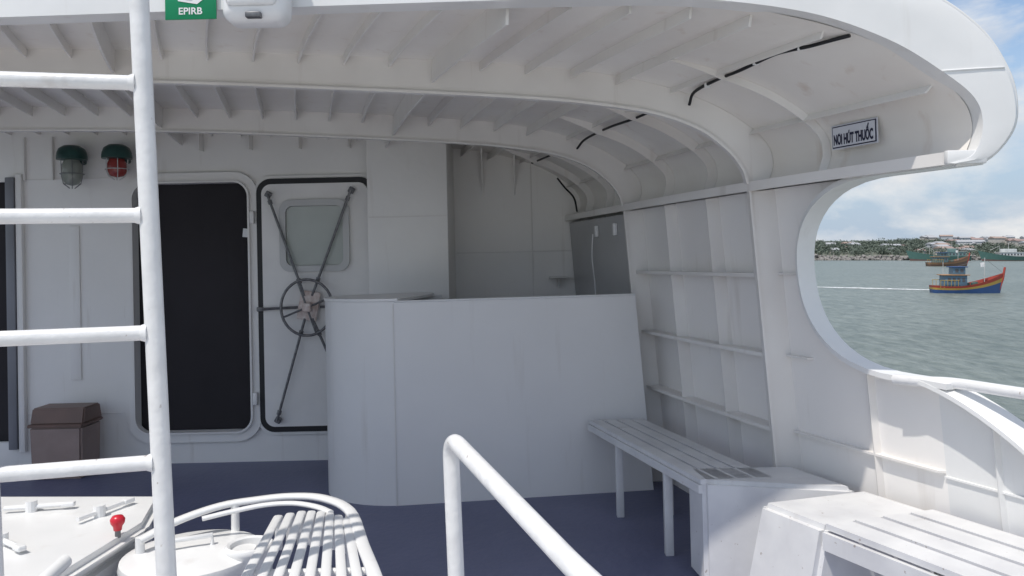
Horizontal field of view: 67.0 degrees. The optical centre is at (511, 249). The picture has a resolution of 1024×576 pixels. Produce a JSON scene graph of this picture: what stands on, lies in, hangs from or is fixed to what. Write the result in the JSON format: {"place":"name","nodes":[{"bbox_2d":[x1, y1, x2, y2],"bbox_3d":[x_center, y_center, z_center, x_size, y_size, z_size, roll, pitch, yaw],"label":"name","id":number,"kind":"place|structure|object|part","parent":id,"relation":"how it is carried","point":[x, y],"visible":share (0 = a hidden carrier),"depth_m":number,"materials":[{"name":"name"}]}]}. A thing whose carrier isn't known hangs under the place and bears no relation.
{"place":"outdoors","nodes":[
{"label":"outdoors","id":0,"kind":"place"},
{"bbox_2d":[0,460,698,575],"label":"deck","id":1,"kind":"structure","parent":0,"point":[595,532],"depth_m":4.75,"materials":[{"name":"blue paint"}]},
{"bbox_2d":[27,402,102,479],"bbox_3d":[-3.467,1.482,6.014,0.420,0.535,0.310,-1,-1,0],"label":"trash bin","id":2,"kind":"object","parent":1,"relation":"on","point":[61,432],"visible":0.86,"depth_m":5.89,"materials":[{"name":"brown plastic"}]},
{"bbox_2d":[1,497,152,575],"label":"hatch locker","id":3,"kind":"object","parent":1,"relation":"on","point":[92,536],"visible":0.91,"depth_m":2.90,"materials":[{"name":"white metal"}]},
{"bbox_2d":[39,555,71,575],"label":"cradle bracket","id":4,"kind":"object","parent":3,"relation":"on","point":[60,565],"visible":1,"depth_m":2.43,"materials":[{"name":"white metal"}]},
{"bbox_2d":[0,0,176,575],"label":"ladder","id":5,"kind":"object","parent":1,"relation":"on","point":[150,331],"visible":1,"depth_m":2.07,"materials":[{"name":"white metal"}]},
{"bbox_2d":[117,529,255,575],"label":"round hatch","id":6,"kind":"object","parent":1,"relation":"on","point":[200,553],"visible":0.65,"depth_m":2.72,"materials":[{"name":"white paint"}]},
{"bbox_2d":[224,535,272,575],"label":"vent pipe","id":7,"kind":"object","parent":1,"relation":"on","point":[244,557],"visible":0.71,"depth_m":2.75,"materials":[{"name":"white metal"}]},
{"bbox_2d":[135,493,382,575],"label":"bench","id":8,"kind":"object","parent":1,"relation":"on","point":[340,535],"visible":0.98,"depth_m":2.61,"materials":[{"name":"white paint"}]},
{"bbox_2d":[0,132,580,465],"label":"cabin wall","id":9,"kind":"structure","parent":1,"relation":"on","point":[446,221],"depth_m":6.30,"materials":[{"name":"white metal"}]},
{"bbox_2d":[0,174,27,452],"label":"side doorway","id":10,"kind":"structure","parent":9,"relation":"attached to","point":[13,401],"depth_m":6.25,"materials":[{"name":"grey paint"}]},
{"bbox_2d":[56,145,87,188],"bbox_3d":[-3.516,-0.659,6.191,0.224,0.347,0.247,-1,-1,0],"label":"wall lamp","id":11,"kind":"object","parent":9,"relation":"attached to","point":[74,158],"visible":1,"depth_m":6.12,"materials":[{"name":"glass"}]},
{"bbox_2d":[101,144,131,179],"bbox_3d":[-3.157,-0.698,6.191,0.224,0.287,0.247,-1,-1,0],"label":"wall lamp","id":12,"kind":"object","parent":9,"relation":"attached to","point":[118,157],"visible":1,"depth_m":6.12,"materials":[{"name":"red glass"}]},
{"bbox_2d":[123,172,260,442],"bbox_3d":[-2.585,0.482,6.297,1.090,2.300,0.134,-1,-1,0],"label":"curtain doorway","id":13,"kind":"structure","parent":9,"relation":"attached to","point":[208,233],"depth_m":6.35,"materials":[{"name":"white paint"}]},
{"bbox_2d":[249,174,368,434],"bbox_3d":[-1.587,0.441,6.198,1.022,2.095,0.194,-1,-1,0],"label":"watertight door","id":14,"kind":"structure","parent":9,"relation":"attached to","point":[312,242],"depth_m":6.23,"materials":[{"name":"white paint"}]},
{"bbox_3d":[-1.588,-0.113,6.224,0.560,0.580,0.034,-1,-1,0],"label":"window frame","id":15,"kind":"part","parent":14,"relation":"part of","materials":[{"name":"grey metal"}]},
{"bbox_3d":[-1.588,-0.113,6.235,0.455,0.475,0.011,-1,-1,0],"label":"window glass","id":16,"kind":"part","parent":14,"relation":"part of","materials":[{"name":"glass"}]},
{"bbox_2d":[261,182,368,426],"bbox_3d":[-1.575,0.441,6.265,0.860,1.955,0.059,-1,-1,0],"label":"door leaf","id":17,"kind":"structure","parent":14,"relation":"in","point":[305,401],"depth_m":6.24,"materials":[{"name":"paint"}]},
{"bbox_2d":[0,0,1017,220],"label":"canopy roof","id":18,"kind":"structure","parent":9,"relation":"attached to","point":[929,83],"depth_m":3.82,"materials":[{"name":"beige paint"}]},
{"bbox_2d":[165,0,216,19],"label":"epirb sign","id":19,"kind":"object","parent":18,"relation":"attached to","point":[188,9],"visible":1,"depth_m":2.90,"materials":[{"name":"green plastic"}]},
{"bbox_2d":[223,0,291,28],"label":"beacon housing","id":20,"kind":"object","parent":18,"relation":"attached to","point":[244,14],"visible":1,"depth_m":2.78,"materials":[{"name":"white plastic"}]},
{"bbox_2d":[531,34,850,211],"bbox_3d":[0.793,-0.578,4.811,0.338,0.528,3.791,0,0,-14],"label":"cable","id":21,"kind":"object","parent":18,"relation":"attached to","point":[708,84],"visible":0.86,"depth_m":3.70,"materials":[{"name":"black rubber"}]},
{"bbox_2d":[832,117,878,149],"bbox_3d":[1.518,-0.512,3.434,0.012,0.115,0.254,0,0,-24],"label":"smoking area sign","id":22,"kind":"object","parent":18,"relation":"attached to","point":[856,133],"visible":1,"depth_m":3.42,"materials":[{"name":"white plastic"}]},
{"bbox_2d":[549,276,568,287],"bbox_3d":[0.406,0.284,6.687,0.160,0.101,0.200,-1,-1,0],"label":"wall shelf","id":23,"kind":"object","parent":9,"relation":"attached to","point":[558,277],"depth_m":6.69,"materials":[{"name":"metal"}]},
{"bbox_2d":[324,292,653,505],"bbox_3d":[-0.181,0.991,5.497,2.266,1.355,0.873,-1,-1,0],"label":"counter","id":24,"kind":"object","parent":1,"relation":"on","point":[517,394],"visible":0.98,"depth_m":5.16,"materials":[{"name":"paint"}]},
{"bbox_2d":[443,434,601,575],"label":"pipe handrail","id":25,"kind":"object","parent":1,"relation":"on","point":[562,554],"visible":1,"depth_m":1.89,"materials":[{"name":"white metal"}]},
{"bbox_2d":[588,418,770,555],"bbox_3d":[0.894,1.373,4.459,0.373,0.538,1.552,0,0,-16],"label":"slatted bench","id":26,"kind":"object","parent":1,"relation":"on","point":[670,455],"visible":0.9,"depth_m":4.29,"materials":[{"name":"paint"}]},
{"bbox_2d":[689,467,853,575],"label":"deck locker","id":27,"kind":"object","parent":1,"relation":"on","point":[725,516],"visible":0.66,"depth_m":3.69,"materials":[{"name":"metal"}]},
{"bbox_2d":[581,164,982,575],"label":"side wall","id":28,"kind":"structure","parent":1,"relation":"on","point":[750,357],"depth_m":3.99,"materials":[{"name":"metal"}]},
{"bbox_2d":[570,215,630,294],"bbox_3d":[0.681,0.231,6.162,0.134,0.970,1.290,0,0,-14],"label":"service panel","id":29,"kind":"object","parent":28,"relation":"attached to","point":[599,256],"visible":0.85,"depth_m":6.08,"materials":[{"name":"grey metal"}]},
{"bbox_2d":[750,491,1023,575],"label":"end bench","id":30,"kind":"object","parent":1,"relation":"on","point":[863,533],"visible":1,"depth_m":3.05,"materials":[{"name":"paint"}]},
{"bbox_2d":[891,374,1023,537],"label":"bulwark","id":31,"kind":"object","parent":1,"relation":"on","point":[983,439],"visible":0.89,"depth_m":3.03,"materials":[{"name":"white paint"}]},
{"bbox_2d":[1,260,1023,441],"bbox_3d":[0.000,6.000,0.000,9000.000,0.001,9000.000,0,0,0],"label":"water","id":32,"kind":"structure","parent":0,"point":[970,336],"depth_m":66.39,"materials":[{"name":"grey liquid"}]},
{"bbox_2d":[825,287,928,289],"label":"boat wake","id":33,"kind":"object","parent":32,"relation":"on","point":[873,288],"visible":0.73,"depth_m":118.70,"materials":[{"name":"white liquid"}]},
{"bbox_2d":[814,254,980,259],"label":"breakwater rocks","id":34,"kind":"object","parent":32,"relation":"in","point":[862,257],"visible":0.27,"depth_m":432.02,"materials":[{"name":"grey stone"}]},
{"bbox_2d":[906,245,971,260],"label":"fishing boat","id":35,"kind":"object","parent":32,"relation":"on","point":[952,254],"visible":0.62,"depth_m":413.11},
{"bbox_2d":[925,248,969,265],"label":"fishing boat","id":36,"kind":"object","parent":32,"relation":"on","point":[941,259],"visible":0.94,"depth_m":278.66,"materials":[{"name":"wood"}]},
{"bbox_2d":[929,258,1005,292],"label":"fishing boat","id":37,"kind":"object","parent":32,"relation":"on","point":[954,280],"visible":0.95,"depth_m":106.22,"materials":[{"name":"wood"}]},
{"bbox_2d":[978,243,1023,260],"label":"fishing boat","id":38,"kind":"object","parent":32,"relation":"on","point":[1008,254],"visible":0.9,"depth_m":409.81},
{"bbox_2d":[814,251,994,257],"bbox_3d":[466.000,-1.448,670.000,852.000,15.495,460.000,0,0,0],"label":"shore","id":39,"kind":"structure","parent":0,"point":[866,254],"depth_m":468.58,"materials":[{"name":"grey stone"}]},
{"bbox_2d":[815,235,1023,256],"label":"wood","id":40,"kind":"object","parent":39,"relation":"on","point":[864,247],"visible":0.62,"depth_m":486.46,"materials":[{"name":"green plant"}]},
{"bbox_2d":[927,236,937,239],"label":"house","id":41,"kind":"structure","parent":39,"relation":"on","point":[931,237],"depth_m":613.19,"materials":[{"name":"white"}]},
{"bbox_2d":[931,244,948,249],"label":"house","id":42,"kind":"structure","parent":39,"relation":"on","point":[934,245],"depth_m":474.44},
{"bbox_2d":[933,246,950,254],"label":"house","id":43,"kind":"structure","parent":39,"relation":"on","point":[937,247],"depth_m":467.19,"materials":[{"name":"white"}]},
{"bbox_2d":[939,235,952,239],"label":"house","id":44,"kind":"structure","parent":39,"relation":"on","point":[944,237],"depth_m":610.13,"materials":[{"name":"white"}]},
{"bbox_2d":[955,240,972,246],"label":"house","id":45,"kind":"structure","parent":39,"relation":"on","point":[958,242],"depth_m":526.15,"materials":[{"name":"white"}]},
{"bbox_2d":[957,236,970,239],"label":"house","id":46,"kind":"structure","parent":39,"relation":"on","point":[962,237],"depth_m":604.52,"materials":[{"name":"white"}]},
{"bbox_2d":[958,248,974,254],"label":"house","id":47,"kind":"structure","parent":39,"relation":"on","point":[964,249],"depth_m":471.44,"materials":[{"name":"white"}]},
{"bbox_2d":[972,240,982,246],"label":"house","id":48,"kind":"structure","parent":39,"relation":"on","point":[977,242],"depth_m":531.12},
{"bbox_2d":[988,237,1005,244],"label":"house","id":49,"kind":"structure","parent":39,"relation":"on","point":[999,240],"depth_m":539.68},
{"bbox_2d":[1011,239,1023,245],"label":"house","id":50,"kind":"structure","parent":39,"relation":"on","point":[1013,241],"depth_m":522.69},
{"bbox_2d":[816,0,1023,241],"label":"sky","id":51,"kind":"structure","parent":0,"point":[987,199],"materials":[{"name":"blue"}]}
]}

